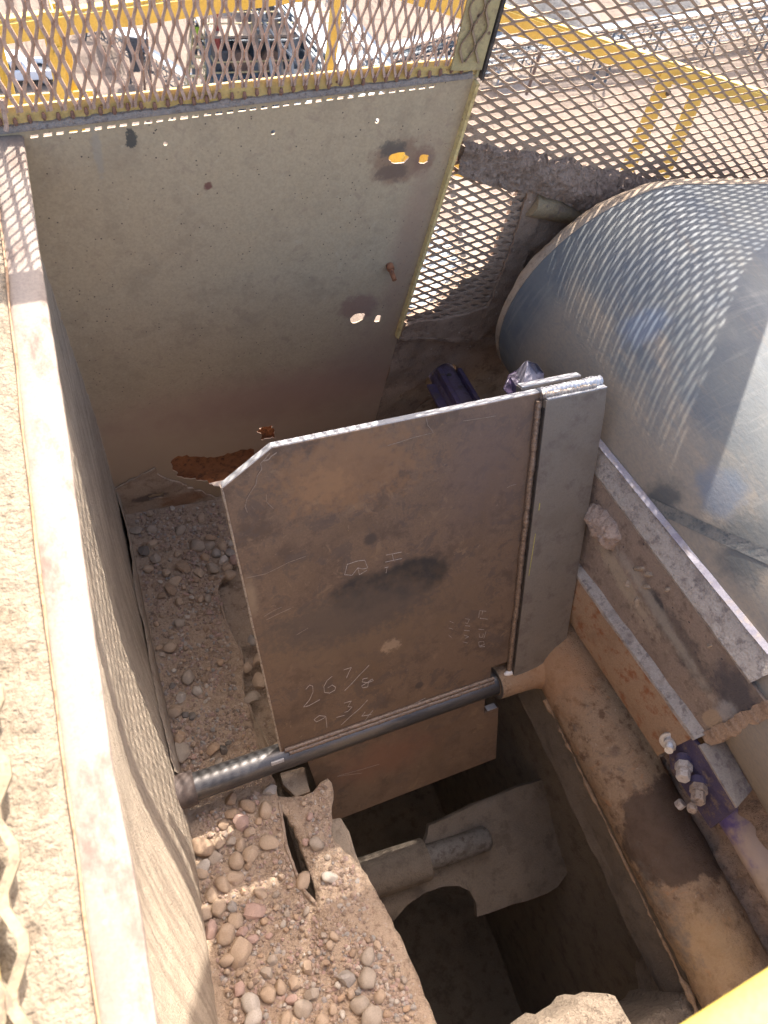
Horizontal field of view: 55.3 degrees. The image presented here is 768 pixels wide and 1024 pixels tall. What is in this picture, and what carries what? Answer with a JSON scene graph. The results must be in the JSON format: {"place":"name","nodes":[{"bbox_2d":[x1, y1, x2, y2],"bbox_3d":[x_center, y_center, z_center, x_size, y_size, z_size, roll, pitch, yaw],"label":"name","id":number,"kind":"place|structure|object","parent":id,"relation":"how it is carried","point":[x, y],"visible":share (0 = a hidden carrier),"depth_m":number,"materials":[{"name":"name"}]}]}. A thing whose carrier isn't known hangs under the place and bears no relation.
{"place":"outdoors","nodes":[
{"label":"outdoors","id":0,"kind":"place"},
{"bbox_2d":[0,47,15,93],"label":"yellow post","id":1,"kind":"object","parent":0,"point":[3,78],"depth_m":1.70,"materials":[{"name":"metal"}]},
{"bbox_2d":[0,50,52,85],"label":"pickup truck","id":2,"kind":"object","parent":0,"point":[33,72],"visible":0.27,"depth_m":57.50,"materials":[{"name":"white paint"}]},
{"bbox_2d":[0,135,217,1023],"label":"wall","id":3,"kind":"structure","parent":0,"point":[105,901],"depth_m":0.71,"materials":[{"name":"concrete"}]},
{"bbox_2d":[0,683,31,1023],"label":"rim guard","id":4,"kind":"object","parent":3,"relation":"on","point":[11,1008],"visible":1,"depth_m":0.52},
{"bbox_2d":[681,968,767,1023],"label":"handrail","id":5,"kind":"object","parent":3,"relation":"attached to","point":[746,1002],"visible":1,"depth_m":0.39,"materials":[{"name":"yellow paint"}]},
{"bbox_2d":[0,0,341,131],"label":"yellow handrail","id":6,"kind":"object","parent":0,"point":[46,22],"visible":0.29,"depth_m":1.45,"materials":[{"name":"metal"}]},
{"bbox_2d":[400,0,767,177],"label":"sloping handrail","id":7,"kind":"object","parent":6,"relation":"attached to","point":[527,25],"visible":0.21,"depth_m":2.02,"materials":[{"name":"metal"}]},
{"bbox_2d":[184,0,343,133],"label":"screening plant","id":8,"kind":"object","parent":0,"point":[244,40],"visible":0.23,"depth_m":36.59,"materials":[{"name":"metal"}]},
{"bbox_2d":[251,2,381,132],"bbox_3d":[-4.713,-16.636,40.475,2.426,19.795,9.376,-27,67,-25],"label":"stacker conveyor","id":9,"kind":"object","parent":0,"point":[316,22],"visible":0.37,"depth_m":32.84,"materials":[{"name":"grey paint"}]},
{"bbox_2d":[325,0,390,95],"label":"lattice conveyor","id":10,"kind":"object","parent":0,"point":[353,21],"visible":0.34,"depth_m":50.84,"materials":[{"name":"metal"}]},
{"bbox_2d":[0,0,767,486],"bbox_3d":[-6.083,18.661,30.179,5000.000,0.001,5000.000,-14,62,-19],"label":"ground","id":11,"kind":"structure","parent":0,"point":[542,80],"depth_m":72.11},
{"bbox_2d":[71,41,129,75],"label":"dirt heap","id":12,"kind":"object","parent":11,"relation":"on","point":[99,59],"visible":0.38,"depth_m":60.71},
{"bbox_2d":[100,82,148,94],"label":"dirt heap","id":13,"kind":"object","parent":11,"relation":"on","point":[117,89],"visible":0.29,"depth_m":59.36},
{"bbox_2d":[82,3,191,118],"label":"lattice conveyor","id":14,"kind":"object","parent":11,"relation":"on","point":[156,56],"visible":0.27,"depth_m":57.81,"materials":[{"name":"metal"}]},
{"bbox_2d":[121,27,148,71],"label":"hopper box","id":15,"kind":"object","parent":14,"relation":"on","point":[133,39],"visible":0.25,"depth_m":57.48,"materials":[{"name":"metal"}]},
{"bbox_2d":[368,32,504,63],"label":"lattice conveyor","id":16,"kind":"object","parent":11,"relation":"on","point":[500,34],"visible":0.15,"depth_m":67.28,"materials":[{"name":"metal"}]},
{"bbox_2d":[350,7,535,66],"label":"lattice conveyor","id":17,"kind":"object","parent":11,"relation":"on","point":[426,38],"visible":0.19,"depth_m":66.10,"materials":[{"name":"metal"}]},
{"bbox_2d":[493,73,550,98],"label":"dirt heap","id":18,"kind":"object","parent":11,"relation":"on","point":[518,87],"visible":0.54,"depth_m":70.42,"materials":[{"name":"soil"}]},
{"bbox_2d":[505,0,600,32],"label":"dirt heap","id":19,"kind":"object","parent":11,"relation":"on","point":[579,10],"visible":0.33,"depth_m":77.89,"materials":[{"name":"soil"}]},
{"bbox_2d":[430,17,767,82],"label":"lattice conveyor","id":20,"kind":"object","parent":11,"relation":"on","point":[643,43],"visible":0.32,"depth_m":77.21,"materials":[{"name":"metal"}]},
{"bbox_2d":[591,29,625,84],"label":"trestle","id":21,"kind":"object","parent":11,"relation":"on","point":[609,69],"visible":0.27,"depth_m":72.61,"materials":[{"name":"grey paint"}]},
{"bbox_2d":[495,0,767,77],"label":"lattice conveyor","id":22,"kind":"object","parent":11,"relation":"on","point":[607,26],"visible":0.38,"depth_m":75.00,"materials":[{"name":"metal"}]},
{"bbox_2d":[619,0,700,15],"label":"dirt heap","id":23,"kind":"object","parent":11,"relation":"on","point":[643,5],"visible":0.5,"depth_m":84.83,"materials":[{"name":"soil"}]},
{"bbox_2d":[389,152,403,162],"bbox_3d":[0.042,-0.875,1.823,0.220,0.065,0.006,-14,62,-19],"label":"yellow toe plate","id":24,"kind":"object","parent":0,"point":[395,158],"visible":0.01,"depth_m":1.81,"materials":[{"name":"paint"}]},
{"bbox_2d":[277,762,522,1023],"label":"pit floor","id":25,"kind":"structure","parent":0,"point":[450,944],"depth_m":2.53,"materials":[{"name":"soil"}]},
{"bbox_2d":[272,689,694,1013],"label":"pit wall","id":26,"kind":"structure","parent":25,"relation":"on","point":[587,924],"depth_m":1.88,"materials":[{"name":"metal"}]},
{"bbox_2d":[0,75,479,513],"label":"side wall","id":27,"kind":"structure","parent":26,"relation":"on","point":[218,281],"depth_m":1.33,"materials":[{"name":"metal"}]},
{"bbox_2d":[0,0,474,134],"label":"guard","id":28,"kind":"object","parent":27,"relation":"on","point":[125,104],"visible":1,"depth_m":1.02,"materials":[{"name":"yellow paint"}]},
{"bbox_2d":[450,0,505,80],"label":"corner post","id":29,"kind":"object","parent":27,"relation":"on","point":[479,26],"visible":1,"depth_m":1.12,"materials":[{"name":"metal"}]},
{"bbox_2d":[219,565,277,745],"bbox_3d":[-0.233,0.236,1.826,0.385,0.144,0.718,-14,62,-19],"label":"gravel bed","id":30,"kind":"object","parent":26,"relation":"in","point":[232,595],"visible":0.08,"depth_m":1.73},
{"bbox_2d":[244,691,260,703],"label":"stone","id":31,"kind":"object","parent":30,"relation":"on","point":[251,696],"visible":1,"depth_m":1.59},
{"bbox_2d":[252,672,264,689],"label":"stone","id":32,"kind":"object","parent":30,"relation":"on","point":[258,681],"visible":0.77,"depth_m":1.62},
{"bbox_2d":[124,496,418,1023],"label":"gravel bed","id":33,"kind":"object","parent":26,"relation":"on","point":[222,1004],"visible":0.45,"depth_m":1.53,"materials":[{"name":"gravel"}]},
{"bbox_2d":[163,641,176,652],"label":"stone","id":34,"kind":"object","parent":33,"relation":"on","point":[170,647],"visible":1,"depth_m":1.64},
{"bbox_2d":[164,583,176,595],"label":"stone","id":35,"kind":"object","parent":33,"relation":"on","point":[170,589],"visible":1,"depth_m":1.73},
{"bbox_2d":[167,704,181,717],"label":"stone","id":36,"kind":"object","parent":33,"relation":"on","point":[174,711],"visible":0.99,"depth_m":1.55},
{"bbox_2d":[174,731,185,743],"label":"stone","id":37,"kind":"object","parent":33,"relation":"on","point":[180,737],"visible":0.99,"depth_m":1.52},
{"bbox_2d":[175,742,190,762],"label":"stone","id":38,"kind":"object","parent":33,"relation":"on","point":[183,750],"visible":0.92,"depth_m":1.50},
{"bbox_2d":[176,560,191,573],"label":"stone","id":39,"kind":"object","parent":33,"relation":"on","point":[183,566],"visible":1,"depth_m":1.77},
{"bbox_2d":[181,669,194,684],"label":"stone","id":40,"kind":"object","parent":33,"relation":"on","point":[188,676],"visible":1,"depth_m":1.60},
{"bbox_2d":[189,538,204,551],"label":"stone","id":41,"kind":"object","parent":33,"relation":"on","point":[197,545],"visible":1,"depth_m":1.82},
{"bbox_2d":[196,859,209,870],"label":"stone","id":42,"kind":"object","parent":33,"relation":"on","point":[203,864],"visible":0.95,"depth_m":1.37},
{"bbox_2d":[192,837,215,857],"bbox_3d":[-0.343,0.638,1.395,0.047,0.032,0.035,5,58,-8],"label":"stone","id":43,"kind":"object","parent":33,"relation":"on","point":[204,847],"visible":0.93,"depth_m":1.38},
{"bbox_2d":[201,905,212,921],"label":"stone","id":44,"kind":"object","parent":33,"relation":"on","point":[207,914],"visible":0.66,"depth_m":1.31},
{"bbox_2d":[205,919,216,939],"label":"stone","id":45,"kind":"object","parent":33,"relation":"on","point":[211,929],"visible":0.99,"depth_m":1.29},
{"bbox_2d":[205,887,217,903],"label":"stone","id":46,"kind":"object","parent":33,"relation":"on","point":[211,894],"visible":1,"depth_m":1.33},
{"bbox_2d":[206,742,219,754],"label":"stone","id":47,"kind":"object","parent":33,"relation":"on","point":[213,748],"visible":1,"depth_m":1.51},
{"bbox_2d":[206,562,219,572],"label":"stone","id":48,"kind":"object","parent":33,"relation":"on","point":[211,567],"visible":1,"depth_m":1.78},
{"bbox_2d":[207,850,221,865],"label":"stone","id":49,"kind":"object","parent":33,"relation":"on","point":[215,857],"visible":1,"depth_m":1.38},
{"bbox_2d":[211,898,225,917],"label":"stone","id":50,"kind":"object","parent":33,"relation":"on","point":[218,908],"visible":1,"depth_m":1.32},
{"bbox_2d":[215,875,229,892],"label":"stone","id":51,"kind":"object","parent":33,"relation":"on","point":[222,883],"visible":1,"depth_m":1.34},
{"bbox_2d":[218,819,228,830],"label":"stone","id":52,"kind":"object","parent":33,"relation":"on","point":[223,824],"visible":1,"depth_m":1.42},
{"bbox_2d":[217,923,234,945],"bbox_3d":[-0.277,0.744,1.293,0.034,0.026,0.037,16,69,-23],"label":"stone","id":53,"kind":"object","parent":33,"relation":"on","point":[226,935],"visible":1,"depth_m":1.28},
{"bbox_2d":[219,953,233,967],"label":"stone","id":54,"kind":"object","parent":33,"relation":"on","point":[226,960],"visible":1,"depth_m":1.26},
{"bbox_2d":[224,570,236,580],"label":"stone","id":55,"kind":"object","parent":33,"relation":"on","point":[230,575],"visible":1,"depth_m":1.78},
{"bbox_2d":[226,792,236,805],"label":"stone","id":56,"kind":"object","parent":33,"relation":"on","point":[231,798],"visible":1,"depth_m":1.46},
{"bbox_2d":[224,808,239,818],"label":"stone","id":57,"kind":"object","parent":33,"relation":"on","point":[230,813],"visible":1,"depth_m":1.44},
{"bbox_2d":[228,913,242,929],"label":"stone","id":58,"kind":"object","parent":33,"relation":"on","point":[235,920],"visible":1,"depth_m":1.31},
{"bbox_2d":[226,871,244,883],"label":"stone","id":59,"kind":"object","parent":33,"relation":"on","point":[233,876],"visible":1,"depth_m":1.36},
{"bbox_2d":[228,851,243,870],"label":"stone","id":60,"kind":"object","parent":33,"relation":"on","point":[236,861],"visible":1,"depth_m":1.38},
{"bbox_2d":[233,981,244,997],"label":"stone","id":61,"kind":"object","parent":33,"relation":"on","point":[239,988],"visible":1,"depth_m":1.22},
{"bbox_2d":[235,838,245,852],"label":"stone","id":62,"kind":"object","parent":33,"relation":"on","point":[240,845],"visible":1,"depth_m":1.40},
{"bbox_2d":[233,813,248,831],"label":"stone","id":63,"kind":"object","parent":33,"relation":"on","point":[241,822],"visible":1,"depth_m":1.43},
{"bbox_2d":[230,936,252,969],"bbox_3d":[-0.252,0.765,1.270,0.038,0.029,0.049,30,58,8],"label":"stone","id":64,"kind":"object","parent":33,"relation":"on","point":[241,948],"visible":1,"depth_m":1.26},
{"bbox_2d":[239,799,255,812],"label":"stone","id":65,"kind":"object","parent":33,"relation":"on","point":[247,805],"visible":1,"depth_m":1.45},
{"bbox_2d":[241,992,259,1013],"bbox_3d":[-0.220,0.815,1.212,0.030,0.028,0.040,-30,69,-8],"label":"stone","id":66,"kind":"object","parent":33,"relation":"on","point":[250,1001],"visible":0.94,"depth_m":1.21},
{"bbox_2d":[242,845,258,862],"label":"stone","id":67,"kind":"object","parent":33,"relation":"on","point":[250,853],"visible":1,"depth_m":1.39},
{"bbox_2d":[244,1007,262,1023],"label":"stone","id":68,"kind":"object","parent":33,"relation":"on","point":[253,1016],"visible":1,"depth_m":1.19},
{"bbox_2d":[244,903,266,919],"bbox_3d":[-0.232,0.722,1.325,0.041,0.025,0.028,10,57,-5],"label":"stone","id":69,"kind":"object","parent":33,"relation":"on","point":[253,911],"visible":1,"depth_m":1.32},
{"bbox_2d":[253,887,266,899],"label":"stone","id":70,"kind":"object","parent":33,"relation":"on","point":[260,893],"visible":1,"depth_m":1.34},
{"bbox_2d":[259,800,272,819],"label":"stone","id":71,"kind":"object","parent":33,"relation":"on","point":[265,809],"visible":1,"depth_m":1.44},
{"bbox_2d":[259,967,272,979],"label":"stone","id":72,"kind":"object","parent":33,"relation":"on","point":[266,973],"visible":1,"depth_m":1.25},
{"bbox_2d":[260,985,275,1003],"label":"stone","id":73,"kind":"object","parent":33,"relation":"on","point":[267,994],"visible":1,"depth_m":1.22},
{"bbox_2d":[262,784,276,794],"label":"stone","id":74,"kind":"object","parent":33,"relation":"on","point":[270,789],"visible":1,"depth_m":1.48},
{"bbox_2d":[259,835,279,850],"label":"stone","id":75,"kind":"object","parent":33,"relation":"on","point":[267,842],"visible":1,"depth_m":1.41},
{"bbox_2d":[266,954,277,966],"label":"stone","id":76,"kind":"object","parent":33,"relation":"on","point":[272,960],"visible":1,"depth_m":1.26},
{"bbox_2d":[275,979,285,995],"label":"stone","id":77,"kind":"object","parent":33,"relation":"on","point":[280,986],"visible":1,"depth_m":1.23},
{"bbox_2d":[280,1010,291,1023],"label":"stone","id":78,"kind":"object","parent":33,"relation":"on","point":[286,1017],"visible":1,"depth_m":1.20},
{"bbox_2d":[284,994,296,1004],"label":"stone","id":79,"kind":"object","parent":33,"relation":"on","point":[290,999],"visible":1,"depth_m":1.22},
{"bbox_2d":[288,975,299,990],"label":"stone","id":80,"kind":"object","parent":33,"relation":"on","point":[293,983],"visible":1,"depth_m":1.24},
{"bbox_2d":[294,999,311,1019],"bbox_3d":[-0.134,0.822,1.212,0.033,0.025,0.029,15,57,-2],"label":"stone","id":81,"kind":"object","parent":33,"relation":"on","point":[303,1008],"visible":1,"depth_m":1.20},
{"bbox_2d":[302,959,312,974],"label":"stone","id":82,"kind":"object","parent":33,"relation":"on","point":[307,967],"visible":1,"depth_m":1.25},
{"bbox_2d":[304,987,318,1000],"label":"stone","id":83,"kind":"object","parent":33,"relation":"on","point":[311,994],"visible":1,"depth_m":1.22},
{"bbox_2d":[314,1013,329,1023],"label":"stone","id":84,"kind":"object","parent":33,"relation":"on","point":[322,1018],"visible":1,"depth_m":1.20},
{"bbox_2d":[218,591,436,1023],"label":"worn liner","id":85,"kind":"object","parent":33,"relation":"on","point":[378,921],"visible":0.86,"depth_m":1.34,"materials":[{"name":"metal"}]},
{"bbox_2d":[250,711,309,796],"bbox_3d":[-0.229,0.514,1.546,0.209,0.065,0.057,42,60,15],"label":"torn plate","id":86,"kind":"object","parent":85,"relation":"on","point":[294,782],"visible":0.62,"depth_m":1.53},
{"bbox_2d":[296,871,309,890],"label":"stone","id":87,"kind":"object","parent":85,"relation":"on","point":[303,880],"visible":1,"depth_m":1.36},
{"bbox_2d":[309,836,323,851],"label":"stone","id":88,"kind":"object","parent":85,"relation":"on","point":[316,844],"visible":1,"depth_m":1.40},
{"bbox_2d":[321,871,337,883],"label":"stone","id":89,"kind":"object","parent":85,"relation":"on","point":[329,877],"visible":1,"depth_m":1.36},
{"bbox_2d":[337,970,355,987],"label":"stone","id":90,"kind":"object","parent":85,"relation":"on","point":[346,978],"visible":1,"depth_m":1.24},
{"bbox_2d":[349,995,369,1014],"bbox_3d":[-0.040,0.814,1.212,0.034,0.023,0.028,-4,54,1],"label":"stone","id":91,"kind":"object","parent":85,"relation":"on","point":[359,1005],"visible":0.99,"depth_m":1.21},
{"bbox_2d":[360,946,374,966],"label":"stone","id":92,"kind":"object","parent":85,"relation":"on","point":[367,957],"visible":1,"depth_m":1.26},
{"bbox_2d":[361,1005,382,1023],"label":"stone","id":93,"kind":"object","parent":85,"relation":"on","point":[372,1014],"visible":1,"depth_m":1.19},
{"bbox_2d":[357,966,376,988],"bbox_3d":[-0.029,0.789,1.241,0.030,0.028,0.033,21,55,-7],"label":"stone","id":94,"kind":"object","parent":33,"relation":"on","point":[366,979],"visible":1,"depth_m":1.23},
{"bbox_2d":[374,989,385,1003],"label":"stone","id":95,"kind":"object","parent":33,"relation":"on","point":[379,996],"visible":1,"depth_m":1.22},
{"bbox_2d":[174,372,606,818],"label":"diverter gate","id":96,"kind":"structure","parent":26,"relation":"on","point":[408,581],"depth_m":1.34,"materials":[{"name":"brown metal"}]},
{"bbox_2d":[358,779,566,920],"bbox_3d":[0.260,0.875,1.836,0.665,0.170,0.277,-14,62,-19],"label":"diverter","id":97,"kind":"object","parent":26,"relation":"attached to","point":[496,852],"visible":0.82,"depth_m":1.84,"materials":[{"name":"metal"}]},
{"bbox_2d":[375,219,569,420],"bbox_3d":[0.490,-0.454,1.989,1.098,1.102,0.065,-14,62,-19],"label":"chute wall plate","id":98,"kind":"object","parent":26,"relation":"attached to","point":[414,365],"visible":0.05,"depth_m":1.82,"materials":[{"name":"metal"}]},
{"bbox_2d":[427,363,480,407],"bbox_3d":[0.162,-0.288,1.795,0.089,0.141,0.231,-4,60,-14],"label":"purple arm","id":99,"kind":"object","parent":98,"relation":"attached to","point":[449,386],"visible":0.61,"depth_m":1.78},
{"bbox_2d":[398,155,539,342],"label":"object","id":100,"kind":"structure","parent":98,"relation":"attached to","point":[470,304],"depth_m":1.57,"materials":[{"name":"metal"}]},
{"bbox_2d":[444,0,767,222],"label":"conveyor guard","id":101,"kind":"object","parent":98,"relation":"attached to","point":[567,186],"visible":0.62,"depth_m":1.35,"materials":[{"name":"metal"}]},
{"bbox_2d":[495,178,767,813],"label":"conveyor drum","id":102,"kind":"object","parent":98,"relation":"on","point":[648,302],"visible":0.63,"depth_m":1.30,"materials":[{"name":"metal"}]},
{"bbox_2d":[503,361,543,393],"bbox_3d":[0.266,-0.256,1.411,0.090,0.059,0.064,-14,62,-19],"label":"corner plate","id":103,"kind":"object","parent":102,"relation":"attached to","point":[526,371],"visible":0.66,"depth_m":1.41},
{"bbox_2d":[569,439,767,755],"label":"belt scraper","id":104,"kind":"object","parent":102,"relation":"attached to","point":[675,643],"visible":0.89,"depth_m":1.33,"materials":[{"name":"metal"}]},
{"bbox_2d":[659,732,675,753],"bbox_3d":[0.531,0.431,1.369,0.039,0.037,0.038,-14,62,-19],"label":"zinc bolt","id":105,"kind":"object","parent":104,"relation":"attached to","point":[667,742],"visible":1,"depth_m":1.36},
{"bbox_2d":[669,739,752,827],"bbox_3d":[0.591,0.477,1.342,0.051,0.126,0.170,-14,62,-19],"label":"scraper bracket","id":106,"kind":"object","parent":104,"relation":"attached to","point":[719,770],"visible":0.77,"depth_m":1.30,"materials":[{"name":"metal"}]},
{"bbox_2d":[674,752,692,782],"bbox_3d":[0.546,0.468,1.339,0.033,0.040,0.052,27,57,5],"label":"hex bolt","id":107,"kind":"object","parent":106,"relation":"attached to","point":[683,763],"visible":1,"depth_m":1.33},
{"bbox_2d":[687,775,707,813],"bbox_3d":[0.558,0.507,1.309,0.033,0.040,0.070,27,57,5],"label":"hex bolt","id":108,"kind":"object","parent":106,"relation":"attached to","point":[698,787],"visible":1,"depth_m":1.30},
{"bbox_2d":[697,737,767,904],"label":"scraper pole","id":109,"kind":"object","parent":104,"relation":"attached to","point":[751,850],"visible":0.34,"depth_m":1.34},
{"bbox_2d":[412,398,767,1013],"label":"pipe beam","id":110,"kind":"structure","parent":26,"relation":"on","point":[712,938],"depth_m":1.44,"materials":[{"name":"metal"}]},
{"bbox_2d":[660,737,767,952],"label":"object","id":111,"kind":"structure","parent":110,"relation":"on","point":[738,878],"depth_m":1.39,"materials":[{"name":"metal"}]},
{"bbox_2d":[618,955,702,1023],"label":"dirt shelf","id":112,"kind":"object","parent":26,"relation":"attached to","point":[647,1001],"visible":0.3,"depth_m":1.43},
{"bbox_2d":[400,153,462,176],"bbox_3d":[0.164,-0.862,1.827,0.278,0.116,0.006,-14,62,-19],"label":"kick rail","id":113,"kind":"object","parent":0,"point":[423,158],"visible":0.1,"depth_m":1.78,"materials":[{"name":"metal"}]},
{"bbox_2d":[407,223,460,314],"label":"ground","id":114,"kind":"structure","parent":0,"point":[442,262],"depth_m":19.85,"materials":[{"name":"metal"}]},
{"bbox_2d":[449,175,514,271],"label":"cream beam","id":115,"kind":"structure","parent":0,"point":[463,192],"depth_m":15.48,"materials":[{"name":"metal"}]},
{"bbox_2d":[511,992,630,1023],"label":"dirt lump","id":116,"kind":"object","parent":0,"point":[590,1008],"visible":1,"depth_m":1.14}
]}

